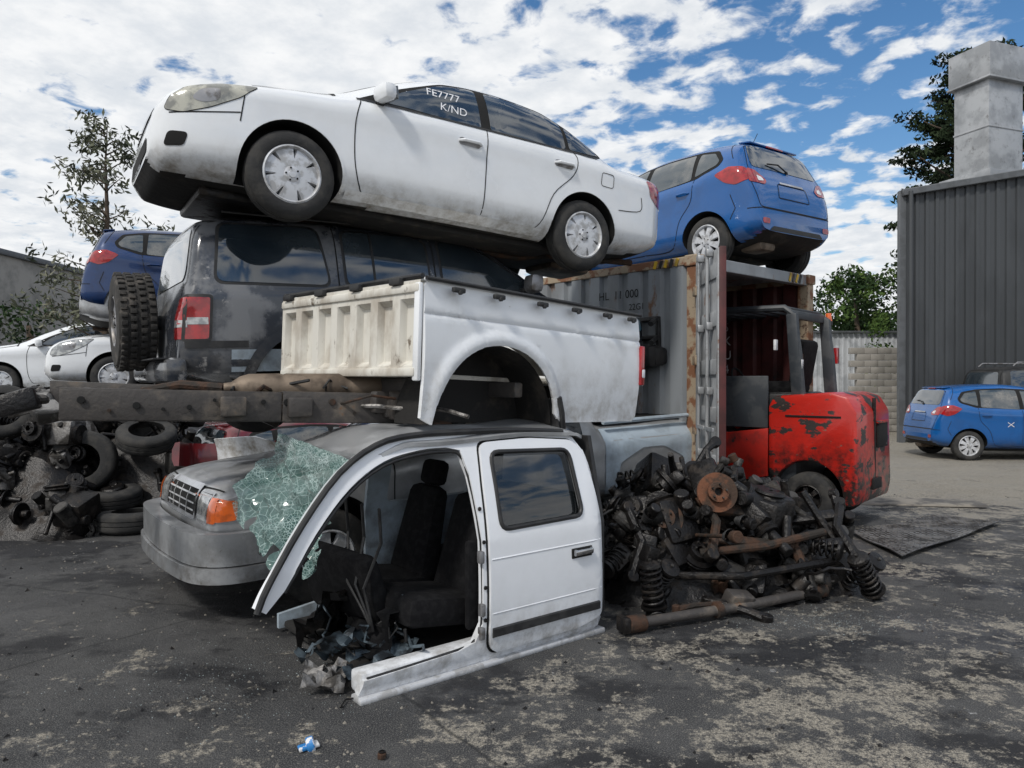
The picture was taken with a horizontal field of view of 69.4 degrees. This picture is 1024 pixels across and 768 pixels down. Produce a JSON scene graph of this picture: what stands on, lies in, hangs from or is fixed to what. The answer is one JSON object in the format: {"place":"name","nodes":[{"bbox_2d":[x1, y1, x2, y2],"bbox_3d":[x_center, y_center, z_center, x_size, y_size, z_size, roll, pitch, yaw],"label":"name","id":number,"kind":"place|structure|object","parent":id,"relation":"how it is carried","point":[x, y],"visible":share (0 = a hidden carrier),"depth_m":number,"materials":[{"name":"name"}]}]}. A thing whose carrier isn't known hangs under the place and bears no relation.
{"place":"outdoors","nodes":[
{"label":"outdoors","id":0,"kind":"place"},
{"bbox_2d":[0,248,87,345],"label":"grey concrete building","id":1,"kind":"structure","parent":0,"point":[18,272],"depth_m":33.43,"materials":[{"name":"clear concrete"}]},
{"bbox_2d":[0,431,1023,767],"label":"ground","id":2,"kind":"structure","parent":0,"point":[820,723],"depth_m":3.94,"materials":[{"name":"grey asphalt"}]},
{"bbox_2d":[0,300,66,343],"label":"shrub","id":3,"kind":"object","parent":2,"relation":"on","point":[28,331],"visible":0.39,"depth_m":20.11,"materials":[{"name":"green plant"}]},
{"bbox_2d":[7,108,174,338],"bbox_3d":[-7.269,-1.661,13.358,2.685,6.389,2.381,0,0,0],"label":"young gum tree","id":4,"kind":"object","parent":2,"relation":"on","point":[88,170],"visible":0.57,"depth_m":13.06,"materials":[{"name":"green plant"}]},
{"bbox_2d":[45,334,153,384],"bbox_3d":[-5.109,-0.523,12.446,4.592,1.490,2.045,1,0,-28],"label":"white sedan","id":5,"kind":"object","parent":2,"relation":"on","point":[84,359],"visible":0.18,"depth_m":10.91,"materials":[{"name":"paint"}]},
{"bbox_2d":[79,281,108,331],"bbox_3d":[-4.627,-1.387,12.447,4.592,1.494,2.051,0,0,-30],"label":"silver sedan","id":6,"kind":"object","parent":5,"relation":"on","point":[95,314],"visible":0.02,"depth_m":10.79,"materials":[{"name":"paint"}]},
{"bbox_2d":[80,221,182,310],"bbox_3d":[-4.902,-1.724,12.219,3.872,1.687,1.994,-1,1,-30],"label":"navy hatchback","id":7,"kind":"object","parent":6,"relation":"on","point":[131,251],"visible":0.21,"depth_m":10.85,"materials":[{"name":"paint"}]},
{"bbox_2d":[0,384,224,541],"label":"scrap engine pile","id":8,"kind":"object","parent":2,"relation":"on","point":[46,495],"visible":0.51,"depth_m":7.82,"materials":[{"name":"metal"}]},
{"bbox_2d":[0,385,31,439],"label":"car tyre","id":9,"kind":"object","parent":8,"relation":"on","point":[13,430],"visible":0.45,"depth_m":7.93,"materials":[{"name":"rubber"}]},
{"bbox_2d":[52,430,118,489],"bbox_3d":[-4.750,0.857,8.205,0.680,0.690,0.284,0,0,-14],"label":"car tyre","id":10,"kind":"object","parent":8,"relation":"on","point":[103,474],"visible":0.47,"depth_m":8.17,"materials":[{"name":"rubber"}]},
{"bbox_2d":[88,481,142,511],"bbox_3d":[-4.450,1.237,8.157,0.687,0.275,0.689,0,0,0],"label":"car tyre","id":11,"kind":"object","parent":8,"relation":"on","point":[130,496],"visible":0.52,"depth_m":7.98,"materials":[{"name":"rubber"}]},
{"bbox_2d":[115,421,176,455],"bbox_3d":[-4.200,0.606,8.503,0.651,0.411,0.638,0,0,0],"label":"car tyre","id":12,"kind":"object","parent":8,"relation":"on","point":[130,439],"visible":0.95,"depth_m":8.34,"materials":[{"name":"rubber"}]},
{"bbox_2d":[169,421,204,426],"bbox_3d":[-4.200,0.401,9.302,0.649,0.317,0.651,0,0,0],"label":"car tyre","id":13,"kind":"object","parent":8,"relation":"on","point":[197,424],"visible":0.09,"depth_m":9.22,"materials":[{"name":"rubber"}]},
{"bbox_2d":[172,441,275,466],"bbox_3d":[-2.994,0.748,7.871,1.098,0.250,0.344,0,-10,-10],"label":"maroon car bumper","id":14,"kind":"object","parent":8,"relation":"on","point":[185,454],"visible":0.35,"depth_m":7.83,"materials":[{"name":"paint"}]},
{"bbox_2d":[214,436,275,459],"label":"white front wing","id":15,"kind":"structure","parent":8,"relation":"attached to","point":[230,447],"depth_m":7.33,"materials":[{"name":"white metal"}]},
{"bbox_2d":[96,507,142,534],"bbox_3d":[-4.050,1.449,7.858,0.660,0.221,0.663,0,0,0],"label":"car tyre","id":16,"kind":"object","parent":2,"relation":"on","point":[122,522],"visible":0.59,"depth_m":7.57,"materials":[{"name":"rubber"}]},
{"bbox_2d":[185,424,206,433],"bbox_3d":[-7.464,0.742,13.375,3.872,1.687,1.999,0,0,-25],"label":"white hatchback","id":17,"kind":"object","parent":2,"relation":"on","point":[196,428],"depth_m":13.30,"materials":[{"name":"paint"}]},
{"bbox_2d":[23,632,493,762],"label":"glass crumbs","id":18,"kind":"object","parent":2,"relation":"on","point":[204,690],"visible":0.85,"depth_m":3.81,"materials":[{"name":"glass"}]},
{"bbox_2d":[195,422,350,443],"bbox_3d":[-2.646,1.126,10.650,3.872,1.687,1.997,0,0,-40],"label":"maroon hatchback","id":19,"kind":"object","parent":2,"relation":"on","point":[301,431],"visible":0.08,"depth_m":9.59,"materials":[{"name":"paint"}]},
{"bbox_2d":[297,735,319,751],"bbox_3d":[-0.882,1.567,3.209,0.091,0.074,0.073,0,0,-27],"label":"crushed can","id":20,"kind":"object","parent":2,"relation":"on","point":[311,744],"visible":0.96,"depth_m":3.19,"materials":[{"name":"blue metal"}]},
{"bbox_2d":[377,749,385,759],"bbox_3d":[-0.550,1.568,3.128,0.035,0.032,0.040,0,0,0],"label":"steel nut","id":21,"kind":"object","parent":2,"relation":"on","point":[381,754],"visible":1,"depth_m":3.12,"materials":[{"name":"brown metal"}]},
{"bbox_2d":[141,413,691,603],"bbox_3d":[-0.464,0.882,6.979,5.370,1.382,1.970,-1,1,-37],"label":"silver pickup truck","id":22,"kind":"object","parent":2,"relation":"on","point":[193,531],"visible":0.31,"depth_m":5.45,"materials":[{"name":"paint"}]},
{"bbox_2d":[109,211,666,431],"bbox_3d":[-0.945,-0.490,7.178,5.150,1.805,2.141,-3,2,-34],"label":"grey suv","id":23,"kind":"object","parent":22,"relation":"on","point":[212,311],"visible":0.56,"depth_m":5.65,"materials":[{"name":"paint"}]},
{"bbox_2d":[132,82,658,278],"bbox_3d":[-0.803,-1.838,6.693,4.592,1.490,2.045,4,-2,-32],"label":"white sedan","id":24,"kind":"object","parent":23,"relation":"on","point":[515,187],"visible":0.84,"depth_m":5.77,"materials":[{"name":"paint"}]},
{"bbox_2d":[280,273,644,428],"bbox_3d":[-0.316,-0.097,5.373,1.622,0.978,2.202,0,-2,44],"label":"white pickup bed","id":25,"kind":"object","parent":22,"relation":"on","point":[474,352],"visible":0.98,"depth_m":4.76,"materials":[{"name":"paint"}]},
{"bbox_2d":[232,419,604,707],"bbox_3d":[-0.654,0.915,4.497,2.269,1.358,1.355,0,0,-39],"label":"stripped pickup cab","id":26,"kind":"object","parent":2,"relation":"on","point":[499,559],"visible":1,"depth_m":4.25,"materials":[{"name":"white paint"}]},
{"bbox_2d":[0,373,469,427],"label":"pickup chassis frame","id":27,"kind":"object","parent":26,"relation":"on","point":[268,399],"visible":0.82,"depth_m":4.23,"materials":[{"name":"metal"}]},
{"bbox_2d":[2,494,1008,765],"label":"litter fragments","id":28,"kind":"object","parent":2,"relation":"on","point":[750,756],"visible":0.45,"depth_m":3.82,"materials":[{"name":"metal"}]},
{"bbox_2d":[540,246,814,514],"bbox_3d":[0.809,0.097,10.187,3.172,2.898,6.845,0,0,-41],"label":"shipping container","id":29,"kind":"object","parent":2,"relation":"on","point":[688,299],"visible":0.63,"depth_m":8.00,"materials":[{"name":"grey metal"}]},
{"bbox_2d":[588,135,828,273],"bbox_3d":[2.175,-2.191,10.086,1.994,1.687,3.872,0,0,-35],"label":"blue hatchback","id":30,"kind":"object","parent":29,"relation":"on","point":[751,203],"visible":0.56,"depth_m":8.60,"materials":[{"name":"paint"}]},
{"bbox_2d":[692,246,725,463],"bbox_3d":[1.862,0.063,7.086,0.123,2.680,0.950,0,0,1],"label":"open door","id":31,"kind":"structure","parent":29,"relation":"in","point":[709,291],"depth_m":6.86,"materials":[{"name":"metal"}]},
{"bbox_2d":[616,584,828,633],"bbox_3d":[1.474,1.485,5.021,1.780,0.168,0.160,0,0,-27],"label":"drive shaft","id":32,"kind":"object","parent":2,"relation":"on","point":[642,622],"visible":0.83,"depth_m":4.90,"materials":[{"name":"metal"}]},
{"bbox_2d":[672,595,773,622],"bbox_3d":[1.413,1.530,5.019,0.664,0.128,0.251,0,0,7],"label":"control arm","id":33,"kind":"object","parent":2,"relation":"on","point":[762,617],"visible":0.66,"depth_m":4.95},
{"bbox_2d":[602,436,885,625],"bbox_3d":[1.725,1.075,5.848,2.450,1.270,2.087,0,0,0],"label":"scrap suspension parts pile","id":34,"kind":"object","parent":2,"relation":"on","point":[704,523],"visible":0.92,"depth_m":5.38,"materials":[{"name":"metal"}]},
{"bbox_2d":[638,544,666,613],"bbox_3d":[0.942,1.365,4.966,0.191,0.562,0.204,0,0,0],"label":"coil spring strut","id":35,"kind":"object","parent":34,"relation":"on","point":[649,554],"visible":0.98,"depth_m":4.92,"materials":[{"name":"metal"}]},
{"bbox_2d":[799,490,885,600],"bbox_3d":[2.402,1.220,5.412,0.598,0.829,0.325,0,0,27],"label":"coil spring strut","id":36,"kind":"object","parent":34,"relation":"on","point":[873,588],"visible":0.94,"depth_m":5.31,"materials":[{"name":"metal"}]},
{"bbox_2d":[726,304,889,511],"bbox_3d":[2.809,0.311,9.388,3.427,2.480,1.320,0,0,41],"label":"red forklift","id":37,"kind":"object","parent":2,"relation":"on","point":[797,434],"visible":0.5,"depth_m":8.33,"materials":[{"name":"paint"}]},
{"bbox_2d":[813,301,819,333],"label":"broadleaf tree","id":38,"kind":"object","parent":2,"relation":"on","point":[813,309],"depth_m":42.27,"materials":[{"name":"green plant"}]},
{"bbox_2d":[705,605,979,643],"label":"glass crumbs","id":39,"kind":"object","parent":2,"relation":"on","point":[837,622],"visible":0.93,"depth_m":4.86,"materials":[{"name":"glass"}]},
{"bbox_2d":[813,263,896,333],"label":"broadleaf tree","id":40,"kind":"object","parent":2,"relation":"on","point":[834,287],"visible":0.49,"depth_m":40.36,"materials":[{"name":"green plant"}]},
{"bbox_2d":[813,267,896,333],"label":"broadleaf tree","id":41,"kind":"object","parent":2,"relation":"on","point":[850,294],"visible":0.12,"depth_m":45.53,"materials":[{"name":"green plant"}]},
{"bbox_2d":[813,331,896,405],"bbox_3d":[9.000,-0.286,26.924,12.000,3.290,0.150,0,0,0],"label":"corrugated fence","id":42,"kind":"object","parent":2,"relation":"on","point":[843,342],"visible":0.08,"depth_m":26.99,"materials":[{"name":"grey metal"}]},
{"bbox_2d":[845,263,896,330],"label":"broadleaf tree","id":43,"kind":"object","parent":2,"relation":"on","point":[883,290],"visible":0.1,"depth_m":43.54,"materials":[{"name":"green plant"}]},
{"bbox_2d":[848,348,896,430],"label":"blocks","id":44,"kind":"structure","parent":2,"relation":"on","point":[883,387],"depth_m":22.90,"materials":[{"name":"concrete"}]},
{"bbox_2d":[861,311,896,373],"bbox_3d":[12.737,-1.047,25.082,1.544,2.976,1.872,0,0,31],"label":"shrub","id":45,"kind":"object","parent":2,"relation":"on","point":[876,327],"visible":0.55,"depth_m":25.25,"materials":[{"name":"green plant"}]},
{"bbox_2d":[861,497,987,507],"bbox_3d":[5.204,1.527,9.599,1.595,0.048,0.521,0,0,12],"label":"kerb","id":46,"kind":"object","parent":2,"relation":"on","point":[939,502],"visible":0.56,"depth_m":9.50,"materials":[{"name":"concrete"}]},
{"bbox_2d":[854,514,999,556],"bbox_3d":[4.177,1.516,7.666,2.515,0.039,0.801,0,0,-39],"label":"steel tread plate","id":47,"kind":"object","parent":2,"relation":"on","point":[902,539],"visible":1,"depth_m":7.57,"materials":[{"name":"metal"}]},
{"bbox_2d":[883,37,1023,268],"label":"macrocarpa tree","id":48,"kind":"object","parent":2,"relation":"on","point":[939,129],"visible":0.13,"depth_m":37.41,"materials":[{"name":"green plant"}]},
{"bbox_2d":[897,169,1023,442],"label":"corrugated steel shed","id":49,"kind":"structure","parent":2,"relation":"on","point":[960,279],"depth_m":18.82,"materials":[{"name":"grey metal"}]},
{"bbox_2d":[939,40,1023,182],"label":"galvanised flue","id":50,"kind":"object","parent":49,"relation":"on","point":[985,83],"visible":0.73,"depth_m":19.53,"materials":[{"name":"metal"}]},
{"bbox_2d":[903,376,1023,460],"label":"blue hatchback","id":51,"kind":"object","parent":2,"relation":"on","point":[968,422],"visible":1,"depth_m":14.72,"materials":[{"name":"paint"}]},
{"bbox_2d":[963,362,1023,386],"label":"black suv","id":52,"kind":"object","parent":2,"relation":"on","point":[1014,375],"visible":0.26,"depth_m":16.86,"materials":[{"name":"metal"}]},
{"bbox_2d":[0,0,1023,330],"label":"sky","id":53,"kind":"structure","parent":0,"point":[645,85],"materials":[{"name":"blue"}]},
{"bbox_3d":[-9.836,0.732,15.233,3.872,1.687,1.999,0,0,-25],"label":"silver hatchback","id":54,"kind":"object","parent":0,"visible":0},
{"bbox_2d":[0,323,101,389],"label":"white sedan","id":55,"kind":"object","parent":54,"relation":"on","point":[22,365],"visible":0.19,"depth_m":13.50,"materials":[{"name":"paint"}]}
]}

